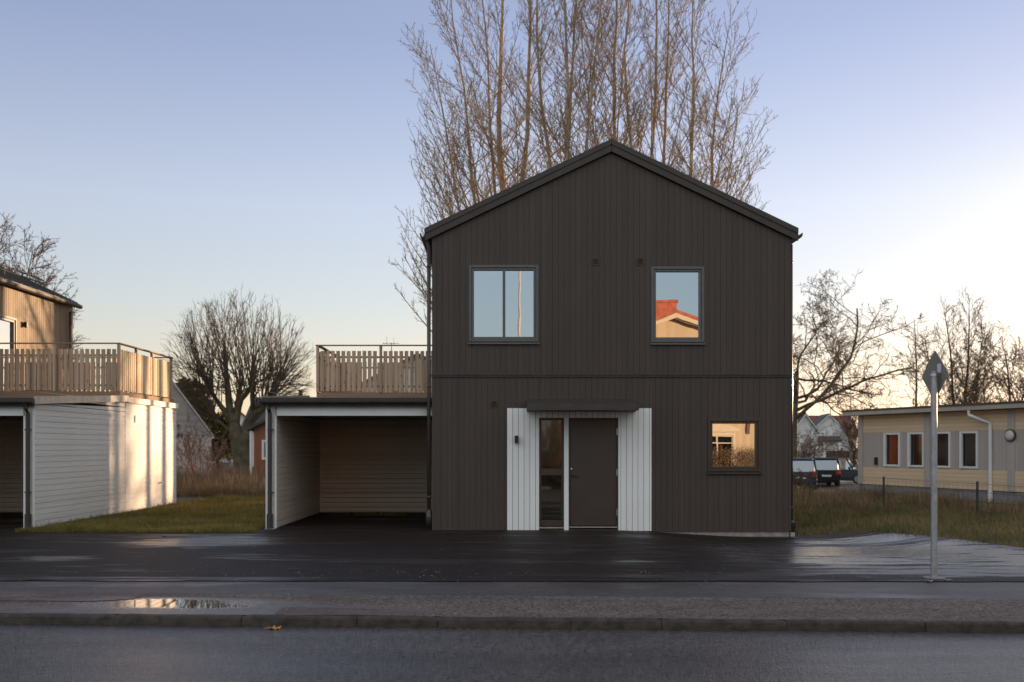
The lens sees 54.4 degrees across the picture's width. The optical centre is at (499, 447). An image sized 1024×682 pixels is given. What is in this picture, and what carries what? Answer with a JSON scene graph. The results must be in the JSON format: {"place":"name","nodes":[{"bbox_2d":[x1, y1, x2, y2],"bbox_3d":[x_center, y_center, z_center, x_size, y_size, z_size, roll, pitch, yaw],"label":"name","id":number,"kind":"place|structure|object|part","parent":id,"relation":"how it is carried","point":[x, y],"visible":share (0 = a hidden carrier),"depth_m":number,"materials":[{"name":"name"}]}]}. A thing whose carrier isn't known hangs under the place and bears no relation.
{"place":"outdoors","nodes":[
{"label":"outdoors","id":0,"kind":"place"},
{"bbox_2d":[15,491,265,532],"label":"lawn grass","id":1,"kind":"structure","parent":0,"point":[195,515],"depth_m":21.35,"materials":[{"name":"green plant"}]},
{"bbox_2d":[0,624,1023,681],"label":"road","id":2,"kind":"structure","parent":0,"point":[89,653],"depth_m":8.25,"materials":[{"name":"grey asphalt"}]},
{"bbox_2d":[264,625,280,629],"bbox_3d":[-2.144,1.711,9.434,0.143,0.028,0.136,0,0,25],"label":"fallen leaf","id":3,"kind":"object","parent":2,"relation":"on","point":[273,627],"visible":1,"depth_m":9.44,"materials":[{"name":"brown plant"}]},
{"bbox_2d":[0,613,1023,632],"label":"kerb","id":4,"kind":"structure","parent":2,"relation":"on","point":[977,626],"depth_m":9.50,"materials":[{"name":"concrete"}]},
{"bbox_2d":[0,528,1023,581],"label":"driveway","id":5,"kind":"structure","parent":0,"point":[416,554],"depth_m":14.84,"materials":[{"name":"black asphalt"}]},
{"bbox_2d":[13,535,1023,614],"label":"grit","id":6,"kind":"object","parent":5,"relation":"on","point":[535,579],"visible":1,"depth_m":12.23,"materials":[{"name":"grey gravel"}]},
{"bbox_2d":[922,351,947,578],"bbox_3d":[5.415,0.233,12.550,0.254,2.894,0.618,0,0,0],"label":"road sign","id":7,"kind":"object","parent":5,"relation":"on","point":[934,375],"visible":0.9,"depth_m":12.39,"materials":[{"name":"metal"}]},
{"bbox_2d":[0,593,1023,620],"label":"sidewalk","id":8,"kind":"structure","parent":0,"point":[927,609],"depth_m":10.24,"materials":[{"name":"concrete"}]},
{"bbox_2d":[0,591,145,600],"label":"pavement patch","id":9,"kind":"object","parent":8,"relation":"on","point":[54,596],"visible":1,"depth_m":10.89,"materials":[{"name":"grey asphalt"}]},
{"bbox_2d":[274,607,415,615],"bbox_3d":[-1.519,1.633,9.913,1.405,0.001,0.460,0,0,3],"label":"pavement patch","id":10,"kind":"object","parent":8,"relation":"on","point":[317,611],"visible":1,"depth_m":9.90,"materials":[{"name":"grey asphalt"}]},
{"bbox_2d":[0,454,1023,620],"bbox_3d":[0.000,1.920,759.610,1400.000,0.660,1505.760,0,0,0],"label":"ground","id":11,"kind":"structure","parent":0,"point":[191,498],"depth_m":16.75,"materials":[{"name":"soil"}]},
{"bbox_2d":[0,513,22,527],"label":"carport floor","id":12,"kind":"structure","parent":11,"relation":"on","point":[11,520],"depth_m":22.18,"materials":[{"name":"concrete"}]},
{"bbox_2d":[0,264,82,390],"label":"house","id":13,"kind":"structure","parent":11,"relation":"on","point":[32,311],"depth_m":27.06,"materials":[{"name":"brown wood"}]},
{"bbox_2d":[0,314,16,390],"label":"door","id":14,"kind":"structure","parent":13,"relation":"in","point":[8,325],"depth_m":25.70,"materials":[{"name":"white"}]},
{"bbox_2d":[0,213,82,338],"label":"bare tree","id":15,"kind":"object","parent":11,"relation":"on","point":[42,249],"visible":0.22,"depth_m":62.76,"materials":[{"name":"brown plant"}]},
{"bbox_2d":[21,265,105,390],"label":"bare tree","id":16,"kind":"object","parent":11,"relation":"on","point":[74,312],"visible":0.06,"depth_m":66.18,"materials":[{"name":"brown plant"}]},
{"bbox_2d":[0,391,178,527],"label":"carport","id":17,"kind":"object","parent":11,"relation":"on","point":[66,458],"visible":0.98,"depth_m":23.32,"materials":[{"name":"white wood"}]},
{"bbox_2d":[0,343,173,402],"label":"deck railing","id":18,"kind":"object","parent":17,"relation":"on","point":[139,375],"visible":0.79,"depth_m":24.55,"materials":[{"name":"brown wood"}]},
{"bbox_2d":[156,381,213,476],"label":"house","id":19,"kind":"structure","parent":11,"relation":"on","point":[180,399],"depth_m":49.58,"materials":[{"name":"grey wood"}]},
{"bbox_2d":[177,415,203,480],"bbox_3d":[-11.802,0.214,38.026,0.810,2.975,1.049,0,0,0],"label":"bare shrub","id":20,"kind":"object","parent":11,"relation":"on","point":[185,438],"visible":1,"depth_m":37.98,"materials":[{"name":"brown plant"}]},
{"bbox_2d":[176,378,205,399],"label":"pine tree","id":21,"kind":"object","parent":11,"relation":"on","point":[189,388],"visible":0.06,"depth_m":69.37,"materials":[{"name":"green plant"}]},
{"bbox_2d":[179,405,227,476],"bbox_3d":[-12.929,-0.087,43.016,1.707,3.580,2.280,0,0,0],"label":"bare shrub","id":22,"kind":"object","parent":11,"relation":"on","point":[193,435],"visible":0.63,"depth_m":43.14,"materials":[{"name":"brown plant"}]},
{"bbox_2d":[176,423,238,485],"bbox_3d":[-12.029,0.339,39.784,2.624,2.742,2.490,0,0,26],"label":"bare shrub","id":23,"kind":"object","parent":11,"relation":"on","point":[191,464],"visible":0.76,"depth_m":39.91,"materials":[{"name":"brown plant"}]},
{"bbox_2d":[190,399,231,456],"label":"pine tree","id":24,"kind":"object","parent":11,"relation":"on","point":[215,428],"visible":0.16,"depth_m":67.51,"materials":[{"name":"green plant"}]},
{"bbox_2d":[201,435,238,472],"bbox_3d":[-14.044,0.545,49.738,1.753,2.329,1.536,0,0,26],"label":"bare shrub","id":25,"kind":"object","parent":11,"relation":"on","point":[221,455],"visible":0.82,"depth_m":49.85,"materials":[{"name":"brown plant"}]},
{"bbox_2d":[176,460,265,496],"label":"dry field grass","id":26,"kind":"structure","parent":11,"relation":"on","point":[204,490],"depth_m":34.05,"materials":[{"name":"brown plant"}]},
{"bbox_2d":[211,411,232,466],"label":"pine tree","id":27,"kind":"object","parent":11,"relation":"on","point":[223,419],"visible":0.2,"depth_m":71.51,"materials":[{"name":"green plant"}]},
{"bbox_2d":[154,286,315,469],"bbox_3d":[-16.229,-4.235,61.993,9.877,12.007,9.090,0,0,0],"label":"pollard tree","id":28,"kind":"object","parent":11,"relation":"on","point":[239,437],"visible":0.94,"depth_m":61.49,"materials":[{"name":"brown plant"}]},
{"bbox_2d":[240,412,244,424],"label":"distant house","id":29,"kind":"structure","parent":11,"relation":"on","point":[242,416],"depth_m":136.28,"materials":[{"name":"white tile"}]},
{"bbox_2d":[246,419,265,476],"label":"outbuilding","id":30,"kind":"structure","parent":11,"relation":"on","point":[258,429],"depth_m":48.00,"materials":[{"name":"red wood"}]},
{"bbox_2d":[262,440,265,459],"bbox_3d":[-11.261,0.125,47.969,0.400,0.950,0.135,0,0,0],"label":"window","id":31,"kind":"structure","parent":30,"relation":"in","point":[263,441],"depth_m":47.92,"materials":[{"name":"grey"}]},
{"bbox_2d":[241,390,302,466],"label":"distant house","id":32,"kind":"structure","parent":11,"relation":"on","point":[262,416],"depth_m":84.57,"materials":[{"name":"red wood"}]},
{"bbox_2d":[259,391,431,528],"bbox_3d":[-3.050,0.195,24.137,3.410,2.970,8.985,0,0,0],"label":"carport","id":33,"kind":"object","parent":11,"relation":"on","point":[346,454],"visible":0.93,"depth_m":24.70,"materials":[{"name":"white wood"}]},
{"bbox_2d":[315,345,431,396],"bbox_3d":[-3.000,-1.894,26.805,3.280,1.368,3.580,0,0,0],"label":"deck railing","id":34,"kind":"object","parent":33,"relation":"on","point":[338,376],"visible":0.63,"depth_m":25.05,"materials":[{"name":"brown wood"}]},
{"bbox_2d":[279,513,431,527],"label":"carport floor","id":35,"kind":"structure","parent":11,"relation":"on","point":[352,520],"depth_m":21.88,"materials":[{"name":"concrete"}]},
{"bbox_2d":[347,510,405,515],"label":"grass","id":36,"kind":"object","parent":35,"relation":"on","point":[381,513],"visible":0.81,"depth_m":23.91,"materials":[{"name":"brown plant"}]},
{"bbox_2d":[344,343,425,391],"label":"distant house","id":37,"kind":"structure","parent":11,"relation":"on","point":[404,372],"depth_m":68.00,"materials":[{"name":"grey"}]},
{"bbox_2d":[388,0,564,335],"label":"poplar tree","id":38,"kind":"object","parent":11,"relation":"on","point":[502,181],"visible":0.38,"depth_m":42.02,"materials":[{"name":"brown plant"}]},
{"bbox_2d":[0,581,1023,598],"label":"pavement strip","id":39,"kind":"object","parent":11,"relation":"on","point":[988,590],"visible":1,"depth_m":11.54,"materials":[{"name":"concrete"}]},
{"bbox_2d":[470,0,641,183],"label":"poplar tree","id":40,"kind":"object","parent":11,"relation":"on","point":[567,125],"visible":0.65,"depth_m":40.70,"materials":[{"name":"brown plant"}]},
{"bbox_2d":[522,0,687,171],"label":"poplar tree","id":41,"kind":"object","parent":11,"relation":"on","point":[614,106],"visible":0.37,"depth_m":41.81,"materials":[{"name":"brown plant"}]},
{"bbox_2d":[420,139,802,536],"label":"house","id":42,"kind":"structure","parent":11,"relation":"on","point":[612,333],"depth_m":19.58,"materials":[{"name":"wood"}]},
{"bbox_2d":[468,265,539,343],"bbox_3d":[0.074,-2.803,19.612,1.408,1.561,0.175,0,0,0],"label":"window","id":43,"kind":"structure","parent":42,"relation":"in","point":[503,299],"depth_m":19.64,"materials":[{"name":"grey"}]},
{"bbox_2d":[570,420,617,525],"bbox_3d":[1.848,0.502,19.613,0.932,2.087,0.134,0,0,0],"label":"door","id":44,"kind":"structure","parent":42,"relation":"in","point":[592,442],"depth_m":19.62,"materials":[{"name":"grey wood"}]},
{"bbox_2d":[650,266,705,344],"bbox_3d":[3.495,-2.783,19.612,1.083,1.541,0.175,0,0,0],"label":"window","id":45,"kind":"structure","parent":42,"relation":"in","point":[677,292],"depth_m":19.64,"materials":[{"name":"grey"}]},
{"bbox_2d":[707,419,761,473],"bbox_3d":[4.607,-0.017,19.612,1.084,1.088,0.175,0,0,0],"label":"window","id":46,"kind":"structure","parent":42,"relation":"in","point":[732,444],"depth_m":19.64,"materials":[{"name":"black"}]},
{"bbox_2d":[560,0,726,186],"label":"poplar tree","id":47,"kind":"object","parent":11,"relation":"on","point":[653,114],"visible":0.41,"depth_m":42.51,"materials":[{"name":"brown plant"}]},
{"bbox_2d":[640,0,777,209],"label":"poplar tree","id":48,"kind":"object","parent":11,"relation":"on","point":[711,169],"visible":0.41,"depth_m":42.03,"materials":[{"name":"brown plant"}]},
{"bbox_2d":[793,468,817,491],"bbox_3d":[13.814,1.579,46.210,1.674,1.395,1.870,0,0,0],"label":"bare shrub","id":49,"kind":"object","parent":11,"relation":"on","point":[795,477],"visible":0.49,"depth_m":45.75,"materials":[{"name":"brown plant"}]},
{"bbox_2d":[798,412,821,457],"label":"distant house","id":50,"kind":"structure","parent":11,"relation":"on","point":[805,421],"depth_m":151.78,"materials":[{"name":"grey"}]},
{"bbox_2d":[793,424,834,457],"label":"bare shrub","id":51,"kind":"object","parent":11,"relation":"on","point":[807,454],"visible":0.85,"depth_m":74.25,"materials":[{"name":"brown plant"}]},
{"bbox_2d":[793,464,858,492],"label":"parking lot","id":52,"kind":"structure","parent":11,"relation":"on","point":[844,484],"depth_m":56.56,"materials":[{"name":"grey asphalt"}]},
{"bbox_2d":[793,458,817,488],"bbox_3d":[16.158,1.397,53.971,2.080,1.667,4.360,0,0,13],"label":"parked car","id":53,"kind":"object","parent":52,"relation":"on","point":[804,465],"visible":0.27,"depth_m":52.08,"materials":[{"name":"blue paint"}]},
{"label":"windows","id":54,"kind":"part","parent":53,"relation":"part of","materials":[{"name":"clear glass"}]},
{"bbox_2d":[809,457,840,485],"bbox_3d":[18.633,1.407,57.970,2.000,1.647,4.260,0,0,8],"label":"parked car","id":55,"kind":"object","parent":52,"relation":"on","point":[829,468],"visible":0.48,"depth_m":56.07,"materials":[{"name":"black paint"}]},
{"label":"windows","id":56,"kind":"part","parent":55,"relation":"part of","materials":[{"name":"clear glass"}]},
{"bbox_2d":[826,451,855,465],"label":"board fence","id":57,"kind":"object","parent":52,"relation":"on","point":[834,454],"visible":0.21,"depth_m":100.00,"materials":[{"name":"brown wood"}]},
{"bbox_2d":[833,457,857,482],"bbox_3d":[20.991,1.427,61.514,4.060,1.607,2.080,0,0,28],"label":"parked car","id":58,"kind":"object","parent":52,"relation":"on","point":[848,467],"visible":0.22,"depth_m":60.57,"materials":[{"name":"grey paint"}]},
{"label":"windows","id":59,"kind":"part","parent":58,"relation":"part of","materials":[{"name":"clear glass"}]},
{"bbox_2d":[848,392,853,459],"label":"street lamp","id":60,"kind":"object","parent":52,"relation":"on","point":[850,393],"visible":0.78,"depth_m":71.94,"materials":[{"name":"grey metal"}]},
{"bbox_2d":[833,403,869,468],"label":"bare tree","id":61,"kind":"object","parent":52,"relation":"on","point":[849,430],"visible":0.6,"depth_m":71.71,"materials":[{"name":"brown plant"}]},
{"bbox_2d":[813,413,847,456],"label":"distant house","id":62,"kind":"structure","parent":11,"relation":"on","point":[823,421],"depth_m":191.28,"materials":[{"name":"grey"}]},
{"bbox_2d":[808,415,855,450],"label":"distant house","id":63,"kind":"structure","parent":11,"relation":"on","point":[813,417],"depth_m":213.12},
{"bbox_2d":[793,269,972,457],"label":"bare tree","id":64,"kind":"object","parent":11,"relation":"on","point":[837,361],"visible":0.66,"depth_m":79.18,"materials":[{"name":"brown plant"}]},
{"bbox_2d":[793,488,1023,547],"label":"verge grass","id":65,"kind":"structure","parent":11,"relation":"on","point":[917,519],"depth_m":21.11,"materials":[{"name":"green plant"}]},
{"bbox_2d":[795,472,1023,516],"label":"wire fence","id":66,"kind":"object","parent":11,"relation":"on","point":[967,491],"visible":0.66,"depth_m":27.09,"materials":[{"name":"grey metal"}]},
{"bbox_2d":[888,311,940,406],"bbox_3d":[25.822,-3.045,61.866,3.085,10.789,3.877,0,0,12],"label":"bare tree","id":67,"kind":"object","parent":11,"relation":"on","point":[915,370],"visible":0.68,"depth_m":61.89,"materials":[{"name":"brown plant"}]},
{"bbox_2d":[811,481,1023,514],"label":"verge tall grass","id":68,"kind":"structure","parent":11,"relation":"on","point":[971,503],"depth_m":29.57,"materials":[{"name":"brown plant"}]},
{"bbox_2d":[841,401,1023,502],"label":"pavilion","id":69,"kind":"structure","parent":11,"relation":"on","point":[982,444],"depth_m":33.61,"materials":[{"name":"painted wood cladding"},{"name":"glass"},{"name":"metal"}]},
{"bbox_2d":[883,433,899,466],"bbox_3d":[14.270,0.085,36.237,0.120,1.230,0.779,0,0,-19],"label":"window","id":70,"kind":"structure","parent":69,"relation":"in","point":[891,441],"depth_m":36.32,"materials":[{"name":"grey"}]},
{"bbox_2d":[907,432,923,466],"bbox_3d":[14.667,0.085,35.094,0.120,1.230,0.735,0,0,-19],"label":"window","id":71,"kind":"structure","parent":69,"relation":"in","point":[915,440],"depth_m":35.17,"materials":[{"name":"grey"}]},
{"bbox_2d":[937,432,950,467],"bbox_3d":[15.052,0.085,33.986,0.120,1.230,0.829,0,0,-19],"label":"window","id":72,"kind":"structure","parent":69,"relation":"in","point":[943,438],"depth_m":33.88,"materials":[{"name":"grey"}]},
{"bbox_2d":[959,431,977,468],"bbox_3d":[15.458,0.085,32.815,0.120,1.230,0.724,0,0,-19],"label":"window","id":73,"kind":"structure","parent":69,"relation":"in","point":[968,440],"depth_m":32.89,"materials":[{"name":"grey"}]},
{"bbox_2d":[908,293,983,405],"bbox_3d":[28.539,-3.655,63.175,4.995,12.010,4.904,0,0,0],"label":"bare tree","id":74,"kind":"object","parent":11,"relation":"on","point":[927,355],"visible":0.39,"depth_m":62.90,"materials":[{"name":"brown plant"}]},
{"bbox_2d":[928,286,1002,403],"bbox_3d":[29.246,-3.925,62.702,5.948,12.551,4.862,0,0,-42],"label":"bare tree","id":75,"kind":"object","parent":11,"relation":"on","point":[975,331],"visible":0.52,"depth_m":62.37,"materials":[{"name":"brown plant"}]},
{"bbox_2d":[926,331,1023,404],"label":"bare tree","id":76,"kind":"object","parent":11,"relation":"on","point":[962,384],"visible":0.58,"depth_m":60.09,"materials":[{"name":"brown plant"}]},
{"bbox_2d":[955,353,1015,402],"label":"bare tree","id":77,"kind":"object","parent":11,"relation":"on","point":[984,385],"visible":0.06,"depth_m":65.28,"materials":[{"name":"brown plant"}]},
{"bbox_2d":[961,320,1023,402],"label":"bare tree","id":78,"kind":"object","parent":11,"relation":"on","point":[1009,398],"visible":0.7,"depth_m":58.48,"materials":[{"name":"brown plant"}]},
{"bbox_2d":[976,337,1023,401],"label":"bare tree","id":79,"kind":"object","parent":11,"relation":"on","point":[1015,382],"visible":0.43,"depth_m":60.68,"materials":[{"name":"brown plant"}]},
{"bbox_2d":[0,0,1023,446],"label":"sky","id":80,"kind":"structure","parent":0,"point":[178,153],"materials":[{"name":"blue"}]},
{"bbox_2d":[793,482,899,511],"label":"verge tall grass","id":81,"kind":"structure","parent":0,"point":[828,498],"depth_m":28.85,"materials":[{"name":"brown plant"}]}
]}

